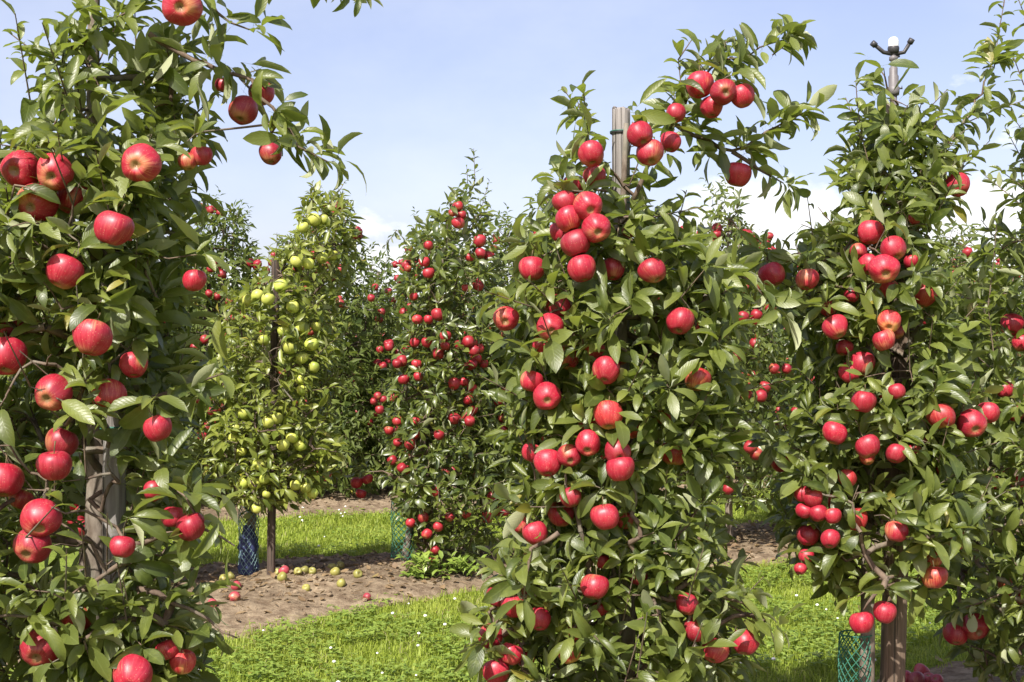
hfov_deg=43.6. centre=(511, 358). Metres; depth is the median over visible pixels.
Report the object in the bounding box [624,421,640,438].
red apple
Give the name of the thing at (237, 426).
yellow apple
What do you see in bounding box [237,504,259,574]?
tree guard
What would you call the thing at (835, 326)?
red apple
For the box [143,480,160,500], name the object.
red apple
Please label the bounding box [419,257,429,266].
red apple
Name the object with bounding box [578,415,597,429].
red apple
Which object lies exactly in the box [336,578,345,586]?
fallen apple
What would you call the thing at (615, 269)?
red apple
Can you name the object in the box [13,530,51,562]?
red apple
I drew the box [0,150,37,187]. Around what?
red apple
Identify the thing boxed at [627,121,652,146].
red apple
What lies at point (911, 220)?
red apple
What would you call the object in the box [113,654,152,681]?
red apple
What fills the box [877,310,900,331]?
red apple
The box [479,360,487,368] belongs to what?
red apple
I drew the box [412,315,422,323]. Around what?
red apple
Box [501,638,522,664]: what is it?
red apple
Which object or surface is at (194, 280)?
red apple
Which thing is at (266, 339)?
yellow apple
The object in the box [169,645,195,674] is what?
red apple
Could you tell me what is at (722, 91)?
red apple
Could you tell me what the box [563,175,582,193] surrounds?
red apple
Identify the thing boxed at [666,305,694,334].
red apple
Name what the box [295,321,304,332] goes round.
yellow apple
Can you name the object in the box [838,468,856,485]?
red apple
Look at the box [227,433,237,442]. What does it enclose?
yellow apple
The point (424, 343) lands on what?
red apple
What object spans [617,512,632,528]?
red apple
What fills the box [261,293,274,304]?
yellow apple
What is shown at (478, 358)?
red apple
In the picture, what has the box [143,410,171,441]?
red apple
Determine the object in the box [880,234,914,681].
wooden post
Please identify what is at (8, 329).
red apple
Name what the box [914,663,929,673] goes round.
fallen apple
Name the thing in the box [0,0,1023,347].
sky
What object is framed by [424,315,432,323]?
red apple
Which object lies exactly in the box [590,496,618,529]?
red apple
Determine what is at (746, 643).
red apple
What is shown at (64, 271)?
red apple
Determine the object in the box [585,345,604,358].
red apple
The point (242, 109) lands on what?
red apple
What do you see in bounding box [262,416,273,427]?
yellow apple
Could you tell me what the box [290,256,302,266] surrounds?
yellow apple
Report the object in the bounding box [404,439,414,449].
red apple
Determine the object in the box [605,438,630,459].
red apple
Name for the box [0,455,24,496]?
red apple
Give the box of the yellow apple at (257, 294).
[251,289,262,301]
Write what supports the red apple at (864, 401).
hanging from the apple tree at (934, 511)
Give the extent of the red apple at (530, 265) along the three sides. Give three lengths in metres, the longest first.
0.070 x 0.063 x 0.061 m
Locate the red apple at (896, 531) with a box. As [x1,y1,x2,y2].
[884,521,908,541]
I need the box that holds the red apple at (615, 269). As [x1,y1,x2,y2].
[604,258,624,279]
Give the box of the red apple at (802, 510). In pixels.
[795,503,810,517]
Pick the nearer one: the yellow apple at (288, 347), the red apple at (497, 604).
the red apple at (497, 604)
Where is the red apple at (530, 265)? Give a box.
[519,250,543,279]
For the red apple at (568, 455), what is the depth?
2.86 m
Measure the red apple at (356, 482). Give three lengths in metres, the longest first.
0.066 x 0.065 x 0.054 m
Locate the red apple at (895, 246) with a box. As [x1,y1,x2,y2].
[880,235,906,259]
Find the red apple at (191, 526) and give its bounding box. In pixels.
[176,507,204,540]
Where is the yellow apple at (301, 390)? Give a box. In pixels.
[297,385,307,395]
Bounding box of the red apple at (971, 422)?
[956,409,986,436]
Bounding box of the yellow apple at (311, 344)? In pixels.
[304,337,318,350]
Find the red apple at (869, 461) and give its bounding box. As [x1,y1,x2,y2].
[859,456,874,464]
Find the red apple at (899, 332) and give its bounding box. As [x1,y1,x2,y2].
[894,326,904,338]
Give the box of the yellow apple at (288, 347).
[283,341,294,353]
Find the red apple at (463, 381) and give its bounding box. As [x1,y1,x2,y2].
[459,378,467,385]
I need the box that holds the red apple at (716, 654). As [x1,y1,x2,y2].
[702,633,728,662]
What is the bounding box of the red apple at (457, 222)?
[451,217,464,228]
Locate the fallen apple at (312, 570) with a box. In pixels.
[309,567,316,573]
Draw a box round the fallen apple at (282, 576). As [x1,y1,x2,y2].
[277,571,286,580]
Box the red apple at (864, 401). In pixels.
[851,384,876,412]
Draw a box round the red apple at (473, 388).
[467,383,476,392]
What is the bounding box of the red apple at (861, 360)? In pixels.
[851,347,875,375]
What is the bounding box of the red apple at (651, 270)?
[637,255,665,282]
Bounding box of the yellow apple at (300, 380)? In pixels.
[295,375,304,384]
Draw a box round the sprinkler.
[870,37,914,304]
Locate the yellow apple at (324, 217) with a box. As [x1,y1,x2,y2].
[321,214,327,224]
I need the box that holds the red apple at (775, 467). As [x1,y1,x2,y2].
[771,456,790,471]
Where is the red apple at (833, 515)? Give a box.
[825,504,841,523]
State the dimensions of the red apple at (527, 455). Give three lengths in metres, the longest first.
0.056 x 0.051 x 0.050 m
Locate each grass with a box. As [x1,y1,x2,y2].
[145,487,1006,564]
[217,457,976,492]
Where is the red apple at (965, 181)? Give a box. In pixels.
[945,172,969,196]
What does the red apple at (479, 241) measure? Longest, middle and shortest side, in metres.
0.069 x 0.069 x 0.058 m
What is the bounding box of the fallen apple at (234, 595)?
[228,591,240,600]
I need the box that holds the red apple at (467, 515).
[462,511,470,518]
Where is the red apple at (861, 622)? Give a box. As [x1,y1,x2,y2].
[849,605,873,633]
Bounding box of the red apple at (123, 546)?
[109,529,135,557]
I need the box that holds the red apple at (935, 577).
[921,560,947,587]
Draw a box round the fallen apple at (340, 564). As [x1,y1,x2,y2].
[336,561,344,568]
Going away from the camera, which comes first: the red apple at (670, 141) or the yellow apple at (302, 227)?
the red apple at (670, 141)
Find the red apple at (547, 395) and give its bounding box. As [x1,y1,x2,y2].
[533,382,561,409]
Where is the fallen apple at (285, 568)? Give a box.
[278,565,289,573]
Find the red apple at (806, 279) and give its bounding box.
[795,268,818,289]
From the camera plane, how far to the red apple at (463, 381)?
6.50 m
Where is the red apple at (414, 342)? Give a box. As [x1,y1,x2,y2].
[410,338,419,347]
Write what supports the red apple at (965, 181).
attached to the apple tree at (934, 511)
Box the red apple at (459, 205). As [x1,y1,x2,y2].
[453,201,462,210]
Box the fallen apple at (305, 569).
[301,566,308,573]
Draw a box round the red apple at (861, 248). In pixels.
[849,242,866,258]
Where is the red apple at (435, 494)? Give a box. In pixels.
[432,487,439,496]
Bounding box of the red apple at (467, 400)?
[463,395,473,404]
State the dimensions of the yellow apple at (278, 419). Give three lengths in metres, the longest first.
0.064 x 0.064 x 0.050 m
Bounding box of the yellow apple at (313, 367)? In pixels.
[308,362,319,372]
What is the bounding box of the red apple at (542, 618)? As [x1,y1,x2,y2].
[533,607,550,630]
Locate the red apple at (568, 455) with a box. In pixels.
[556,444,580,466]
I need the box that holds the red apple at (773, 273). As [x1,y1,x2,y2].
[758,257,784,285]
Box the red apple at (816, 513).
[809,505,826,521]
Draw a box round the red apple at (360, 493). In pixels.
[355,489,366,497]
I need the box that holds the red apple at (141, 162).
[121,143,161,181]
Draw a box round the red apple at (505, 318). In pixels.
[493,306,518,330]
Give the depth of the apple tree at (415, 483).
6.55 m
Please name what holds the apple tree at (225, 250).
on the soil strip at (382, 500)
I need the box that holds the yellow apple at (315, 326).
[310,322,320,330]
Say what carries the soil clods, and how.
on the soil strip at (292, 607)
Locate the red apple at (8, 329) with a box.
[0,320,23,336]
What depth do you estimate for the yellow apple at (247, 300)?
6.09 m
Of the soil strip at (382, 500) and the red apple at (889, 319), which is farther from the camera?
the soil strip at (382, 500)
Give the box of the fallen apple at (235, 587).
[231,581,241,589]
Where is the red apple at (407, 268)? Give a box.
[404,265,411,271]
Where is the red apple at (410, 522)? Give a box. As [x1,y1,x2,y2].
[406,518,414,526]
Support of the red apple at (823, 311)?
attached to the apple tree at (934, 511)
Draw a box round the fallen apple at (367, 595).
[363,593,370,600]
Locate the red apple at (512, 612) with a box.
[501,595,522,617]
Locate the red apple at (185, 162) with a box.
[178,153,195,169]
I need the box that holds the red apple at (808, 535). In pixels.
[796,525,819,545]
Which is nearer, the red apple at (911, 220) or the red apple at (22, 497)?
the red apple at (22, 497)
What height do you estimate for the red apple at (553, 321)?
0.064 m
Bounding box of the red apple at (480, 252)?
[475,247,485,257]
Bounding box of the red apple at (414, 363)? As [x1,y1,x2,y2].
[411,360,421,367]
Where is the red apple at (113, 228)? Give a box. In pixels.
[94,204,134,245]
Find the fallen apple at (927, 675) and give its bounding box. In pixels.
[923,672,933,681]
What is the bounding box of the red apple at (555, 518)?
[548,501,573,526]
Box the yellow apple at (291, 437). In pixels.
[286,432,298,442]
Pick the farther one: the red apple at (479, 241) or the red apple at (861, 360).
the red apple at (479, 241)
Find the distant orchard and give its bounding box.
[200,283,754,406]
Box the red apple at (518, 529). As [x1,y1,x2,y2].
[515,517,526,532]
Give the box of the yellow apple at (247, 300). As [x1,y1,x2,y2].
[242,294,254,306]
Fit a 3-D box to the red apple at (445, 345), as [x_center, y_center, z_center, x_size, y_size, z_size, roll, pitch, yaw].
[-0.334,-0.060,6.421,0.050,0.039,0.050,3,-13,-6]
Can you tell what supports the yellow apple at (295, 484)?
hanging from the apple tree at (254, 438)
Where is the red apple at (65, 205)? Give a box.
[57,181,87,214]
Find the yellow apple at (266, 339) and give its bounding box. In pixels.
[257,335,269,344]
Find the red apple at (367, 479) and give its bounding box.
[362,474,372,483]
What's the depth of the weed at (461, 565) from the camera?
6.46 m
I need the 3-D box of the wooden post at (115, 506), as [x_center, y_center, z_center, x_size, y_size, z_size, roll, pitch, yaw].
[-0.796,0.490,2.560,0.056,1.407,0.055,0,0,0]
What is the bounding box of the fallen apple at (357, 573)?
[353,569,362,577]
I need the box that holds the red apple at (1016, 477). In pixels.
[1011,476,1023,487]
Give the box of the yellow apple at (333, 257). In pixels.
[328,250,338,260]
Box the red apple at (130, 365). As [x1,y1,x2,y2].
[119,351,147,377]
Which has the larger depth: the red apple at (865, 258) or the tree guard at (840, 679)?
the tree guard at (840, 679)
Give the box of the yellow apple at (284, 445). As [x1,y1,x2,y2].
[277,439,289,450]
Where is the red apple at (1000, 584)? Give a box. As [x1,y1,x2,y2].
[998,576,1012,595]
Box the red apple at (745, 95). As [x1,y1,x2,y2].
[731,81,754,107]
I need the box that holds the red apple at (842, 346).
[836,337,853,355]
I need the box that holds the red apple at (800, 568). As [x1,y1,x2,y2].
[794,561,806,574]
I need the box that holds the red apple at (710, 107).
[700,96,722,117]
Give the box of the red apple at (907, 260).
[903,251,917,267]
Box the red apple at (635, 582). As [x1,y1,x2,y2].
[630,569,647,584]
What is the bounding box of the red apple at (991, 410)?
[978,398,999,422]
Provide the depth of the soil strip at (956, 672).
4.55 m
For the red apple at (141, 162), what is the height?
0.072 m
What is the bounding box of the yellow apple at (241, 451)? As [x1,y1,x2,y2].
[236,448,246,455]
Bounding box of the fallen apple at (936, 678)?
[930,674,943,681]
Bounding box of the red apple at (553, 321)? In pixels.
[536,313,563,339]
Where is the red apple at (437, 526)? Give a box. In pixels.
[433,522,442,531]
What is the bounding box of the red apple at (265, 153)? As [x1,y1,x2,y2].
[259,143,281,164]
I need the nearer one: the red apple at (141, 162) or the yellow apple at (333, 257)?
the red apple at (141, 162)
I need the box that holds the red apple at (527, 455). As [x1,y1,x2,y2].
[522,440,538,462]
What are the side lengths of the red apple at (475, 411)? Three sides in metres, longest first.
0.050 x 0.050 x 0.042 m
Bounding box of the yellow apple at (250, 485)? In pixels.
[248,478,261,488]
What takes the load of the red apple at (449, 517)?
hanging from the apple tree at (415, 483)
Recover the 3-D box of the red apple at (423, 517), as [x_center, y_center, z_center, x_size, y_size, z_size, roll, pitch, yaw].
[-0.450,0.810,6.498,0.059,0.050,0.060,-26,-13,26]
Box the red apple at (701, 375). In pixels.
[685,364,710,390]
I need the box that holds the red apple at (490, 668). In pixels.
[482,658,509,681]
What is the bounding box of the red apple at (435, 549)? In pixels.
[430,545,439,554]
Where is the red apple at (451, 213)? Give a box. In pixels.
[448,209,455,216]
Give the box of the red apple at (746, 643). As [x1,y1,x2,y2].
[733,626,759,654]
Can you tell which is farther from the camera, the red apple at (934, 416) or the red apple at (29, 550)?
the red apple at (934, 416)
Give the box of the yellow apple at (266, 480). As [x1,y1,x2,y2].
[259,474,269,483]
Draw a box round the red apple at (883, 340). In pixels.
[872,325,894,350]
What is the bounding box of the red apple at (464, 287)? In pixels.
[462,284,469,291]
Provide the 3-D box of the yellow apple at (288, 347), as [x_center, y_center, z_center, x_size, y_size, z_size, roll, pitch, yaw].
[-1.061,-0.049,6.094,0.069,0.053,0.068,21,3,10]
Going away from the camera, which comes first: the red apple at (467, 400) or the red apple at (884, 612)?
the red apple at (884, 612)
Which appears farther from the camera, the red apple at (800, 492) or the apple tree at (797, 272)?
the apple tree at (797, 272)
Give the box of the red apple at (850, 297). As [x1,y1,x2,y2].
[844,289,858,302]
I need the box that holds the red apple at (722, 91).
[710,79,735,104]
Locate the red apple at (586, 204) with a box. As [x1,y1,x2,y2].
[573,191,601,220]
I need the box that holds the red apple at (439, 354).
[433,348,443,359]
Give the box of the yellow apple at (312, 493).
[307,488,317,498]
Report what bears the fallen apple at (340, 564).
on the soil strip at (292, 607)
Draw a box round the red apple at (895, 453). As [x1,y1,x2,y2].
[886,440,905,462]
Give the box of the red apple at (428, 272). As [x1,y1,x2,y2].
[422,267,434,277]
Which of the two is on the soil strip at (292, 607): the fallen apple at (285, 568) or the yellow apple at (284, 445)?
the fallen apple at (285, 568)
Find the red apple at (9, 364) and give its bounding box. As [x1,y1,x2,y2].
[0,333,27,374]
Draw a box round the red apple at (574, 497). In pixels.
[560,482,580,507]
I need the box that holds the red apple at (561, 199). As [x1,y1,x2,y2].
[552,187,574,210]
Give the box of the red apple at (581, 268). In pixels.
[567,254,595,281]
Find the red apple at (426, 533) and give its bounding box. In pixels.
[421,529,432,538]
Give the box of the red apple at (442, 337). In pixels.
[440,331,450,340]
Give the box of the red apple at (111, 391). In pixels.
[91,374,126,411]
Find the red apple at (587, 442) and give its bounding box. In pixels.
[575,429,600,455]
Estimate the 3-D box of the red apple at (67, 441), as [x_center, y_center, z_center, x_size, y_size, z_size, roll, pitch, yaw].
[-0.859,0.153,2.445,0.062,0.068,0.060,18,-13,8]
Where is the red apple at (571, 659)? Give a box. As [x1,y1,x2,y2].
[558,637,580,663]
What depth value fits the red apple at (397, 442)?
6.57 m
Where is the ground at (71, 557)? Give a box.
[2,439,1023,681]
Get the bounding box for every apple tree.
[0,0,383,681]
[0,180,53,456]
[0,218,208,570]
[67,259,217,471]
[170,186,308,504]
[181,180,366,530]
[185,242,230,394]
[251,233,351,433]
[267,189,415,498]
[328,244,425,453]
[341,148,523,567]
[349,206,495,495]
[440,256,494,448]
[449,13,836,681]
[450,203,532,479]
[451,192,605,516]
[597,280,659,461]
[640,292,756,477]
[650,173,815,539]
[728,216,813,478]
[737,0,1023,681]
[757,221,828,414]
[761,223,917,461]
[914,230,984,460]
[915,218,1023,483]
[919,0,1023,681]
[992,233,1023,377]
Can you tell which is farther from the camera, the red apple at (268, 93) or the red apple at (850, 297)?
the red apple at (850, 297)
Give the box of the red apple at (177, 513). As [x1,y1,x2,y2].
[161,500,185,526]
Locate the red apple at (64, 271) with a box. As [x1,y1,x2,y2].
[46,249,83,288]
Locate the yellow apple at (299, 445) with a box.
[293,439,306,450]
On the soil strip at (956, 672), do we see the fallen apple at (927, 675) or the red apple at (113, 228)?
the fallen apple at (927, 675)
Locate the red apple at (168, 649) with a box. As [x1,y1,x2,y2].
[155,638,178,659]
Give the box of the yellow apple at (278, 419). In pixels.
[271,413,282,423]
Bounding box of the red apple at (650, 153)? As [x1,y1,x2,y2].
[636,139,663,165]
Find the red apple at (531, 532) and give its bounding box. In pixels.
[522,518,547,544]
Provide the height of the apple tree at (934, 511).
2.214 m
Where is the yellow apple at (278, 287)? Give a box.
[274,279,287,292]
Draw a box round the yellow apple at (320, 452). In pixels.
[314,443,326,456]
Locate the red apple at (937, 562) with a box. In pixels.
[927,551,941,566]
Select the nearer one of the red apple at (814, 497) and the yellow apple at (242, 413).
the red apple at (814, 497)
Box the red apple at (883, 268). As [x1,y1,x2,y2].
[868,254,900,282]
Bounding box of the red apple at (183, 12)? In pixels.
[162,0,202,25]
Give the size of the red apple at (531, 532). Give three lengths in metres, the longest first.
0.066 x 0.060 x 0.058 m
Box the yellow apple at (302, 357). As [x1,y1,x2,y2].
[296,352,308,363]
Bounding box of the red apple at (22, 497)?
[8,484,33,509]
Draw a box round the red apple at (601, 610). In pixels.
[592,602,607,615]
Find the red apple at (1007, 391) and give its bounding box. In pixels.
[997,381,1013,396]
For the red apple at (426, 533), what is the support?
hanging from the apple tree at (415, 483)
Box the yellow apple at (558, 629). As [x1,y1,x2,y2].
[555,619,567,632]
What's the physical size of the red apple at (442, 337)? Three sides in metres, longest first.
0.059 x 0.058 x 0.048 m
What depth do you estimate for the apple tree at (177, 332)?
9.31 m
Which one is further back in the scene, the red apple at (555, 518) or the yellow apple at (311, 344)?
the yellow apple at (311, 344)
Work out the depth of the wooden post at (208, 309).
9.58 m
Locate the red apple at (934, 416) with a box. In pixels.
[925,398,955,428]
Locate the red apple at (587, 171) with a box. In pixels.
[583,165,605,185]
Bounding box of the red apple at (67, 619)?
[60,607,91,629]
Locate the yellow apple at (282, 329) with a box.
[277,326,288,335]
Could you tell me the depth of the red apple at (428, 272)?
6.47 m
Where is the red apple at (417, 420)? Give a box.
[413,417,419,424]
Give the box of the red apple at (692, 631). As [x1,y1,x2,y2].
[684,617,701,641]
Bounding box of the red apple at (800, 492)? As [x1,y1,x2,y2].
[794,484,809,501]
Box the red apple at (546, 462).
[534,449,561,476]
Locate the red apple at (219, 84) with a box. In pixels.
[215,78,223,92]
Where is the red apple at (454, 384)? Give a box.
[448,377,459,389]
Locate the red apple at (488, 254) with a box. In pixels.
[484,251,492,259]
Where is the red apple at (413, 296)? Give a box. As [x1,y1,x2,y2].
[410,292,417,300]
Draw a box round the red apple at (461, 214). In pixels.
[456,210,465,218]
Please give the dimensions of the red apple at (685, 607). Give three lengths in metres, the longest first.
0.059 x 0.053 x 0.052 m
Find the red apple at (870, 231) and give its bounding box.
[858,217,883,244]
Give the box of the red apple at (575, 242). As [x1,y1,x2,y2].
[560,229,589,256]
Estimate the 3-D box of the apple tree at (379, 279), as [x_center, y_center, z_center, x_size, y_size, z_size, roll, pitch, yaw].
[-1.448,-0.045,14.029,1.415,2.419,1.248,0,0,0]
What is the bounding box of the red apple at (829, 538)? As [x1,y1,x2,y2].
[820,527,839,547]
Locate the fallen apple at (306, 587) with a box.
[302,584,309,591]
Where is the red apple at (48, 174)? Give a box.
[37,152,73,190]
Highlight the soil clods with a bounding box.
[82,470,1020,678]
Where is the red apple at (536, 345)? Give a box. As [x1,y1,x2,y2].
[532,337,546,351]
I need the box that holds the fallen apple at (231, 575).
[228,572,234,578]
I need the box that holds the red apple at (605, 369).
[592,356,619,383]
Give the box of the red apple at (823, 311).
[821,300,835,316]
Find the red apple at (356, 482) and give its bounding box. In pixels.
[350,477,362,487]
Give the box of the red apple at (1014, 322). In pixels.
[1000,312,1023,335]
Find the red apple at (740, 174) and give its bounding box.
[725,156,751,186]
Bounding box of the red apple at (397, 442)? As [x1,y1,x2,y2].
[393,438,402,446]
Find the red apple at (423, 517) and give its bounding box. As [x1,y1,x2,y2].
[417,512,428,522]
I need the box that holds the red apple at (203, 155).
[190,147,212,164]
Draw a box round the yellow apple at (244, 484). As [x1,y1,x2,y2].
[238,478,248,488]
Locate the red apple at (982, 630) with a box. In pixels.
[961,613,989,639]
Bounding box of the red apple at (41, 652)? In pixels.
[19,630,57,665]
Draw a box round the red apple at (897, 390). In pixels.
[888,382,905,398]
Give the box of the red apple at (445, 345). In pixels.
[441,342,449,349]
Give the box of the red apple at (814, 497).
[804,487,822,506]
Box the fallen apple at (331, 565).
[327,563,335,568]
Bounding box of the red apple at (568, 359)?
[561,347,578,369]
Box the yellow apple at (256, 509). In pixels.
[251,504,260,513]
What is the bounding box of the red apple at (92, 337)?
[72,313,112,355]
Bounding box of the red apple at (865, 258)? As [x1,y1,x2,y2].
[858,252,874,274]
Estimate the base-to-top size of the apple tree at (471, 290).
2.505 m
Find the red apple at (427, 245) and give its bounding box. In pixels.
[423,241,432,249]
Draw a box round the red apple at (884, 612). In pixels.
[873,597,896,623]
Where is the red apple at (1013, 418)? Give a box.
[1009,400,1023,420]
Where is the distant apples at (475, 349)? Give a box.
[67,201,1023,534]
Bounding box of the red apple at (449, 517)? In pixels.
[445,512,454,521]
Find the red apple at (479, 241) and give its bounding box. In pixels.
[473,234,485,247]
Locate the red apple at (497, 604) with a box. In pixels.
[486,587,500,606]
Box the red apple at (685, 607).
[676,589,698,614]
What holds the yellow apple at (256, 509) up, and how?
hanging from the apple tree at (254, 438)
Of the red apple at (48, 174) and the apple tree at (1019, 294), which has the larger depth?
the apple tree at (1019, 294)
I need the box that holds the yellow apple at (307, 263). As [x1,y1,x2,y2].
[302,258,313,268]
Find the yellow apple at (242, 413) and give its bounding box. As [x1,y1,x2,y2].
[238,409,248,419]
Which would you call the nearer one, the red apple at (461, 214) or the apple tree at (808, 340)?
the red apple at (461, 214)
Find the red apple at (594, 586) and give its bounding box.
[580,566,608,599]
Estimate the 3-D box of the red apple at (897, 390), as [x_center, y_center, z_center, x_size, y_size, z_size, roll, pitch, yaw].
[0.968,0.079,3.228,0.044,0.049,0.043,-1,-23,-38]
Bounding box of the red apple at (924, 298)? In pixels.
[915,284,937,306]
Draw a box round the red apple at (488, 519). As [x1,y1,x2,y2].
[481,512,492,522]
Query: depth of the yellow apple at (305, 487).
6.13 m
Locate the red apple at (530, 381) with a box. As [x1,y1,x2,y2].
[520,365,542,391]
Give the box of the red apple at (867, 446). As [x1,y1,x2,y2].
[855,432,879,458]
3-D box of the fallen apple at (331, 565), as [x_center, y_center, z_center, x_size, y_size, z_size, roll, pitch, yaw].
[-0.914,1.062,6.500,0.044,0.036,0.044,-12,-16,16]
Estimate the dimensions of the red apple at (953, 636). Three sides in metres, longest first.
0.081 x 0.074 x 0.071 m
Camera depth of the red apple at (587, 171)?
2.93 m
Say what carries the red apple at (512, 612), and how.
hanging from the apple tree at (705, 279)
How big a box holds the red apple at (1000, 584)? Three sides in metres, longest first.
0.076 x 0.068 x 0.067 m
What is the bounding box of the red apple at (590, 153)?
[578,139,603,166]
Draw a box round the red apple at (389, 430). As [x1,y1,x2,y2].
[384,426,393,434]
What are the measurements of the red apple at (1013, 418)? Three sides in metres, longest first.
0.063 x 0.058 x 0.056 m
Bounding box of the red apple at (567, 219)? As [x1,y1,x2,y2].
[555,205,581,232]
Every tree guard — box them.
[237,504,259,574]
[391,497,414,560]
[838,630,871,681]
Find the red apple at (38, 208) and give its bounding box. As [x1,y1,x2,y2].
[16,183,58,221]
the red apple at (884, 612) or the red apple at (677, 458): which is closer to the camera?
the red apple at (677, 458)
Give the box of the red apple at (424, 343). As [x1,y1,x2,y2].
[421,337,431,347]
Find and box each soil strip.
[3,507,1023,666]
[127,467,989,523]
[876,660,1023,681]
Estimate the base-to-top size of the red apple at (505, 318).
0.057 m
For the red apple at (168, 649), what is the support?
attached to the apple tree at (146, 604)
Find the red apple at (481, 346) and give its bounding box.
[477,344,483,352]
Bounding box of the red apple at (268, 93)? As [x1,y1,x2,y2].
[248,83,274,105]
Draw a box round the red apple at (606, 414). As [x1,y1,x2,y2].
[593,396,622,428]
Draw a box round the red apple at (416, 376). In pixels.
[413,372,422,380]
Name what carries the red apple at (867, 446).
hanging from the apple tree at (934, 511)
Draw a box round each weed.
[395,547,456,579]
[442,554,486,574]
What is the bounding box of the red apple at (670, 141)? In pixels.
[660,129,680,152]
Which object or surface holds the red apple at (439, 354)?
hanging from the apple tree at (415, 483)
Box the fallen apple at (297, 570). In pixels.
[294,567,301,574]
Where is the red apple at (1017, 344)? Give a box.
[1011,334,1023,350]
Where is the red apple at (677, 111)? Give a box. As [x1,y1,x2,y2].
[666,102,685,122]
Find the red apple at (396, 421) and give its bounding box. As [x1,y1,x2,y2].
[392,417,401,425]
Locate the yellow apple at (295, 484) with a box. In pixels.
[290,480,300,489]
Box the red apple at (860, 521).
[850,508,867,530]
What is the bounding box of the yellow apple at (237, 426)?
[230,422,241,432]
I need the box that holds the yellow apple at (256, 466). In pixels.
[252,459,265,470]
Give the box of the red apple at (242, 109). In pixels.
[228,95,257,124]
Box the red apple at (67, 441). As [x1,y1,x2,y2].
[45,423,78,455]
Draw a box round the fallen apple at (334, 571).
[330,567,339,575]
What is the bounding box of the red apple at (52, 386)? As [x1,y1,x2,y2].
[35,374,72,410]
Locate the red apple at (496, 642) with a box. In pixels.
[478,619,502,648]
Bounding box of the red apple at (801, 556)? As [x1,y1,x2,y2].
[798,549,813,562]
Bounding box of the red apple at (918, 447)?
[909,443,920,454]
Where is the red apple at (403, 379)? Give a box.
[398,374,409,383]
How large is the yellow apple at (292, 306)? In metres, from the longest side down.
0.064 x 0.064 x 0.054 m
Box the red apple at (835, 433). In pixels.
[822,421,846,444]
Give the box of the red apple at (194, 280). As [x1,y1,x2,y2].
[182,264,206,290]
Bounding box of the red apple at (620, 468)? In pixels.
[606,457,634,480]
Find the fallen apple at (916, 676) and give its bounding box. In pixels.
[908,671,924,681]
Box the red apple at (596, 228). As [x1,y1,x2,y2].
[581,213,610,242]
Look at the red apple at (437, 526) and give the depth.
6.46 m
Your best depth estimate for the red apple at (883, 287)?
3.30 m
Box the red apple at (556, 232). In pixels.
[550,222,566,240]
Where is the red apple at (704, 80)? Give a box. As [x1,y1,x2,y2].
[686,65,713,98]
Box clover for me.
[169,494,1021,681]
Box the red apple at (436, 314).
[431,308,442,320]
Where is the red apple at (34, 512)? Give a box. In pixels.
[20,498,62,536]
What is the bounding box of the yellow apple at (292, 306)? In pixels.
[286,300,298,312]
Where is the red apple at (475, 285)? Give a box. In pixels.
[472,280,483,290]
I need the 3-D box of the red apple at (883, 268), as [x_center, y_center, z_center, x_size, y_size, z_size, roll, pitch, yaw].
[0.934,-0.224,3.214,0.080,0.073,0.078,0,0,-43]
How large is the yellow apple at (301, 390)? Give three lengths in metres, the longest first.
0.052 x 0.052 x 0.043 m
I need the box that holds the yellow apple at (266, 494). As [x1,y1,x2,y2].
[262,491,270,497]
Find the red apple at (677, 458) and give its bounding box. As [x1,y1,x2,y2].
[662,442,683,464]
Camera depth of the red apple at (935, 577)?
3.25 m
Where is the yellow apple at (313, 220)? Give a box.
[307,213,320,225]
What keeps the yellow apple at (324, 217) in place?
attached to the apple tree at (254, 438)
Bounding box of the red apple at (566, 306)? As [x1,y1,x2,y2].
[543,289,570,316]
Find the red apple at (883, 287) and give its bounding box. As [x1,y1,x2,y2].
[879,281,897,297]
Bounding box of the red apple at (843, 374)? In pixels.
[838,359,859,382]
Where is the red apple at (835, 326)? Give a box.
[822,313,847,339]
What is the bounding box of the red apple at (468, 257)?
[465,254,473,260]
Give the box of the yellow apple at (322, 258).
[316,252,327,263]
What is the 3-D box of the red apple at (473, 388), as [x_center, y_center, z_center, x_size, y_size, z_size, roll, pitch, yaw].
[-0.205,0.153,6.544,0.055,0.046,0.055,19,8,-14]
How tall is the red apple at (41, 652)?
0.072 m
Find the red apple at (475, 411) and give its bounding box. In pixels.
[471,406,477,414]
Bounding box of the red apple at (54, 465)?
[36,441,72,480]
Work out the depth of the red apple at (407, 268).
6.54 m
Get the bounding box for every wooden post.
[100,251,127,641]
[202,283,210,482]
[267,258,279,574]
[425,280,434,527]
[610,106,629,677]
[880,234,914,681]
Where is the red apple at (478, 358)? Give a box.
[470,355,481,363]
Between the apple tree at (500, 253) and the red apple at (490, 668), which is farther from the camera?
the apple tree at (500, 253)
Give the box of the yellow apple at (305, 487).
[300,482,310,492]
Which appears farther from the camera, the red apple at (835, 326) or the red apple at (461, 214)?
the red apple at (461, 214)
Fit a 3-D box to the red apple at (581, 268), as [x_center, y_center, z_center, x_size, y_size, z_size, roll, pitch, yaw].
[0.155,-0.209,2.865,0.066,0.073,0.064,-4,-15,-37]
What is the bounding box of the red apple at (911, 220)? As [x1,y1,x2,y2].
[908,215,919,223]
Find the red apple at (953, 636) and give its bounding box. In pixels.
[942,622,967,644]
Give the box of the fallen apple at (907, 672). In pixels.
[905,670,910,681]
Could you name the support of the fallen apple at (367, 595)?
on the soil strip at (292, 607)
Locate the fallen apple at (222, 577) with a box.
[219,574,225,579]
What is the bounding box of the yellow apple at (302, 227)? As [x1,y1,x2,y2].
[296,222,308,232]

